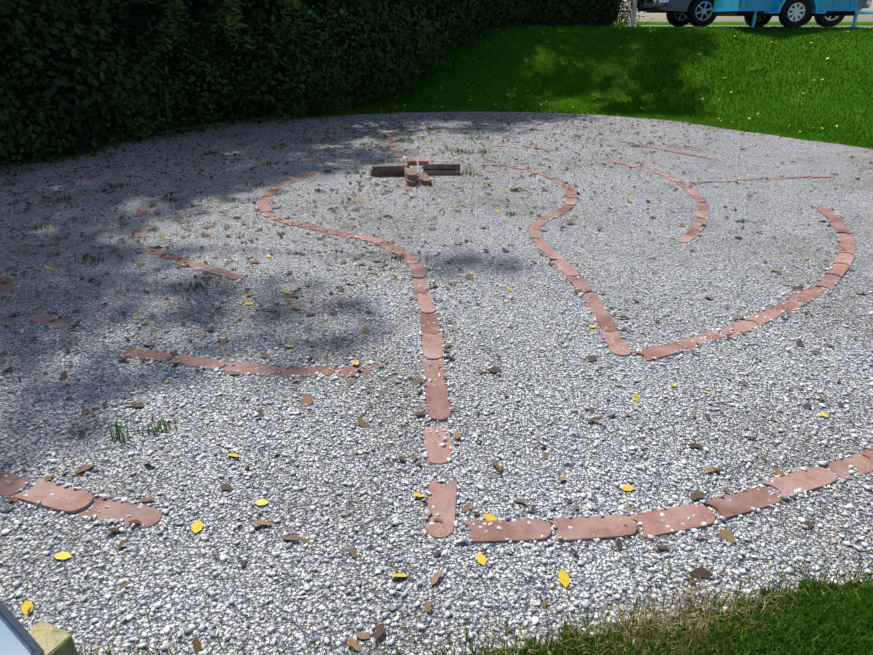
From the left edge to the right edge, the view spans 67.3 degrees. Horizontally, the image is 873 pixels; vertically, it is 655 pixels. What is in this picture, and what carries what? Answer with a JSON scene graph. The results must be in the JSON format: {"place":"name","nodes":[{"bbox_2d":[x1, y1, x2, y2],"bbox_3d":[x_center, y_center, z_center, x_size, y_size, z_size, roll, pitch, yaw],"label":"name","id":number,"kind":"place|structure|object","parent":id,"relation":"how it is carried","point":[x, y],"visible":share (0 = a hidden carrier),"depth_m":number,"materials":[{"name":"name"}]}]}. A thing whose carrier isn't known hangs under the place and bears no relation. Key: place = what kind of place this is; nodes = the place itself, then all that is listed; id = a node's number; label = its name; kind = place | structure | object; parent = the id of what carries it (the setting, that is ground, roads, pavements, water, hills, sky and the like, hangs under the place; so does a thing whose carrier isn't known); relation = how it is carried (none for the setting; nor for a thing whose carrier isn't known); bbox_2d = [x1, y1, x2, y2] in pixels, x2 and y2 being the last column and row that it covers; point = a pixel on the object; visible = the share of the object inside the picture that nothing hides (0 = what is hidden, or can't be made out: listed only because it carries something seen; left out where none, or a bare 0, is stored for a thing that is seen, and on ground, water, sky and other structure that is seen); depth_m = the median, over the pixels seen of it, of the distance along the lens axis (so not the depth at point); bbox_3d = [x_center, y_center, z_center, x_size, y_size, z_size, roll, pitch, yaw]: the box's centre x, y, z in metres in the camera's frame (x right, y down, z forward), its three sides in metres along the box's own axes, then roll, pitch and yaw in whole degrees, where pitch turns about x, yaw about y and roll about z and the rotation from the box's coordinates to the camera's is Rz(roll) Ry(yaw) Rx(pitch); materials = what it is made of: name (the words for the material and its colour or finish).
{"place":"outdoors","nodes":[
{"label":"outdoors","id":0,"kind":"place"},
{"bbox_2d":[6,22,872,654],"bbox_3d":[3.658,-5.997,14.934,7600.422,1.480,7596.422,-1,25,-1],"label":"lawn","id":1,"kind":"structure","parent":0,"point":[631,64],"depth_m":14.13,"materials":[{"name":"plant"}]},
{"bbox_2d":[0,600,77,654],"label":"sign post","id":2,"kind":"object","parent":1,"relation":"on","point":[42,637],"visible":1,"depth_m":1.27,"materials":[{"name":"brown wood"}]},
{"bbox_2d":[234,2,345,16],"bbox_3d":[-3.843,-8.341,11.323,2.619,9.180,28.592,16,29,31],"label":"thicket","id":3,"kind":"object","parent":1,"relation":"on","point":[243,11],"depth_m":13.36,"materials":[{"name":"green plant"}]},
{"bbox_2d":[0,0,651,173],"bbox_3d":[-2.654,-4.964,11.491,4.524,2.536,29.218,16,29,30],"label":"hedge leaves","id":4,"kind":"object","parent":1,"relation":"on","point":[77,156],"visible":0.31,"depth_m":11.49,"materials":[{"name":"green plant"}]},
{"bbox_2d":[2,0,361,145],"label":"spray twigs","id":5,"kind":"object","parent":4,"relation":"on","point":[189,23],"visible":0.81,"depth_m":9.28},
{"bbox_2d":[7,0,364,152],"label":"hedge leaves","id":6,"kind":"object","parent":5,"relation":"attached to","point":[228,16],"visible":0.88,"depth_m":9.34,"materials":[{"name":"green plant"}]},
{"bbox_2d":[0,112,872,654],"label":"gravel bed","id":7,"kind":"object","parent":1,"relation":"on","point":[606,562],"visible":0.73,"depth_m":3.31,"materials":[{"name":"grey gravel"}]},
{"bbox_2d":[0,115,296,165],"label":"gravel edging","id":8,"kind":"object","parent":7,"relation":"on","point":[221,123],"visible":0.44,"depth_m":11.11,"materials":[{"name":"grey gravel"}]},
{"bbox_2d":[0,117,749,442],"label":"gravel weeds","id":9,"kind":"object","parent":7,"relation":"on","point":[119,431],"visible":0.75,"depth_m":6.49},
{"bbox_2d":[21,115,735,318],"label":"yellow-green leaf litter","id":10,"kind":"object","parent":7,"relation":"on","point":[137,315],"visible":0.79,"depth_m":6.05,"materials":[{"name":"plant"}]},
{"bbox_2d":[21,308,828,614],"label":"leaves","id":11,"kind":"object","parent":7,"relation":"on","point":[197,526],"visible":0.94,"depth_m":2.28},
{"bbox_2d":[6,133,858,537],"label":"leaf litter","id":12,"kind":"object","parent":7,"relation":"on","point":[468,505],"visible":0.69,"depth_m":3.22,"materials":[{"name":"brown plant"}]},
{"bbox_2d":[0,110,872,651],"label":"fallen leaves","id":13,"kind":"object","parent":7,"relation":"on","point":[726,534],"visible":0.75,"depth_m":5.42,"materials":[{"name":"brown plant"}]},
{"bbox_2d":[0,133,872,542],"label":"brick edgers","id":14,"kind":"object","parent":7,"relation":"on","point":[442,501],"visible":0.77,"depth_m":3.30,"materials":[{"name":"red brick"}]},
{"bbox_2d":[60,135,853,551],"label":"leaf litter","id":15,"kind":"object","parent":7,"relation":"on","point":[692,495],"visible":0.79,"depth_m":2.96,"materials":[{"name":"brown plant"}]},
{"bbox_2d":[81,540,872,654],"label":"dry grass","id":16,"kind":"structure","parent":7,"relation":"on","point":[671,613],"depth_m":1.94,"materials":[{"name":"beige plant"}]},
{"bbox_2d":[0,24,872,160],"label":"lawn","id":17,"kind":"structure","parent":1,"relation":"on","point":[377,106],"depth_m":13.66,"materials":[{"name":"green plant"}]},
{"bbox_2d":[70,513,872,654],"bbox_3d":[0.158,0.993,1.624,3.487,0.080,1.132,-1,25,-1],"label":"lawn","id":18,"kind":"structure","parent":1,"relation":"on","point":[858,613],"depth_m":1.88,"materials":[{"name":"green plant"}]},
{"bbox_2d":[339,27,869,132],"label":"fallen leaves","id":19,"kind":"object","parent":1,"relation":"on","point":[642,72],"visible":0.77,"depth_m":13.66,"materials":[{"name":"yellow plant"}]},
{"bbox_2d":[507,582,872,654],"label":"dry lawn blades","id":20,"kind":"object","parent":1,"relation":"on","point":[684,638],"visible":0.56,"depth_m":1.87,"materials":[{"name":"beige plant"}]},
{"bbox_2d":[568,25,872,27],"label":"road pavement","id":21,"kind":"structure","parent":0,"point":[650,26],"depth_m":20.27,"materials":[{"name":"grey asphalt"}]},
{"bbox_2d":[630,0,636,26],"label":"mailbox post","id":22,"kind":"object","parent":21,"relation":"on","point":[633,13],"visible":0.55,"depth_m":18.38,"materials":[{"name":"white metal"}]},
{"bbox_2d":[666,13,688,26],"bbox_3d":[7.211,-9.319,19.360,0.800,0.800,0.270,-1,25,-1],"label":"tire","id":23,"kind":"object","parent":21,"relation":"on","point":[672,20],"visible":0.31,"depth_m":19.36,"materials":[{"name":"black rubber"}]},
{"bbox_2d":[675,13,686,19],"bbox_3d":[7.211,-9.319,19.360,0.423,0.423,0.081,-1,25,-1],"label":"wheel rim","id":24,"kind":"object","parent":23,"relation":"in","point":[678,15],"visible":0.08,"depth_m":19.37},
{"bbox_2d":[687,0,716,26],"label":"tire","id":25,"kind":"object","parent":21,"relation":"on","point":[693,19],"visible":0.77,"depth_m":17.84,"materials":[{"name":"black rubber"}]},
{"bbox_2d":[696,3,710,18],"bbox_3d":[7.256,-8.630,17.883,0.423,0.423,0.081,-1,25,-1],"label":"wheel rim","id":26,"kind":"object","parent":25,"relation":"in","point":[699,10],"visible":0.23,"depth_m":17.85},
{"bbox_2d":[695,1,712,20],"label":"wheel rim","id":27,"kind":"object","parent":25,"relation":"in","point":[711,7],"visible":0.42,"depth_m":17.79,"materials":[{"name":"silver metal"}]},
{"bbox_2d":[696,3,710,18],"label":"pickup wheel spokes","id":28,"kind":"object","parent":27,"relation":"attached to","point":[703,10],"visible":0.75,"depth_m":17.79,"materials":[{"name":"silver metal"}]},
{"bbox_2d":[637,0,866,11],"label":"pickup body","id":29,"kind":"object","parent":25,"relation":"on","point":[678,5],"visible":0.2,"depth_m":17.70,"materials":[{"name":"blue metal"}]},
{"bbox_2d":[646,11,686,12],"bbox_3d":[8.783,-9.083,18.617,5.200,0.250,1.450,-1,25,-1],"label":"pickup underside","id":30,"kind":"object","parent":29,"relation":"attached to","point":[664,12],"visible":0.14,"depth_m":18.61,"materials":[{"name":"black metal"}]},
{"bbox_2d":[631,0,871,7],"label":"pickup bumpers","id":31,"kind":"object","parent":29,"relation":"attached to","point":[647,3],"visible":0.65,"depth_m":17.77,"materials":[{"name":"metal"}]},
{"bbox_2d":[744,16,771,27],"bbox_3d":[7.949,-7.759,16.180,0.660,0.660,0.190,-1,25,-1],"label":"tire","id":32,"kind":"object","parent":21,"relation":"on","point":[748,20],"visible":0.31,"depth_m":16.19,"materials":[{"name":"black rubber"}]},
{"bbox_2d":[778,0,810,27],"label":"tire","id":33,"kind":"object","parent":21,"relation":"on","point":[785,20],"visible":0.83,"depth_m":14.58,"materials":[{"name":"black rubber"}]},
{"bbox_2d":[789,4,802,19],"bbox_3d":[7.995,-7.036,14.631,0.342,0.342,0.057,-1,25,-1],"label":"wheel rim","id":34,"kind":"object","parent":33,"relation":"in","point":[790,11],"visible":0.21,"depth_m":14.60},
{"bbox_2d":[789,4,803,19],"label":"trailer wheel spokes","id":35,"kind":"object","parent":33,"relation":"in","point":[795,13],"visible":0.77,"depth_m":14.56,"materials":[{"name":"silver metal"}]},
{"bbox_2d":[788,3,804,21],"bbox_3d":[7.995,-7.036,14.631,0.388,0.388,0.148,-1,25,-1],"label":"wheel rim","id":36,"kind":"object","parent":33,"relation":"in","point":[803,6],"visible":0.46,"depth_m":14.57,"materials":[{"name":"silver metal"}]},
{"bbox_2d":[814,16,844,26],"bbox_3d":[10.805,-8.671,17.971,0.800,0.800,0.270,-1,25,-1],"label":"tire","id":37,"kind":"object","parent":21,"relation":"on","point":[822,21],"visible":0.48,"depth_m":17.98,"materials":[{"name":"black rubber"}]},
{"bbox_2d":[617,0,872,21],"label":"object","id":38,"kind":"structure","parent":0,"point":[656,17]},
{"bbox_2d":[713,0,857,8],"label":"trailer body","id":39,"kind":"object","parent":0,"point":[772,3],"visible":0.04,"depth_m":14.70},
{"bbox_2d":[712,11,854,15],"bbox_3d":[8.102,-7.383,15.416,2.700,0.105,1.650,-1,25,-1],"label":"trailer frame","id":40,"kind":"object","parent":39,"relation":"attached to","point":[761,13],"visible":0.46,"depth_m":14.83,"materials":[{"name":"metal"}]},
{"bbox_2d":[711,0,857,11],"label":"trailer trim","id":41,"kind":"structure","parent":39,"relation":"attached to","point":[771,9],"depth_m":14.73,"materials":[{"name":"metal"}]},
{"bbox_2d":[764,0,825,13],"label":"trailer fender","id":42,"kind":"object","parent":39,"relation":"attached to","point":[780,3],"visible":0.91,"depth_m":14.53,"materials":[{"name":"metal"}]},
{"bbox_2d":[751,10,872,27],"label":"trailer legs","id":43,"kind":"object","parent":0,"point":[853,21],"visible":0.38,"depth_m":15.21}
]}

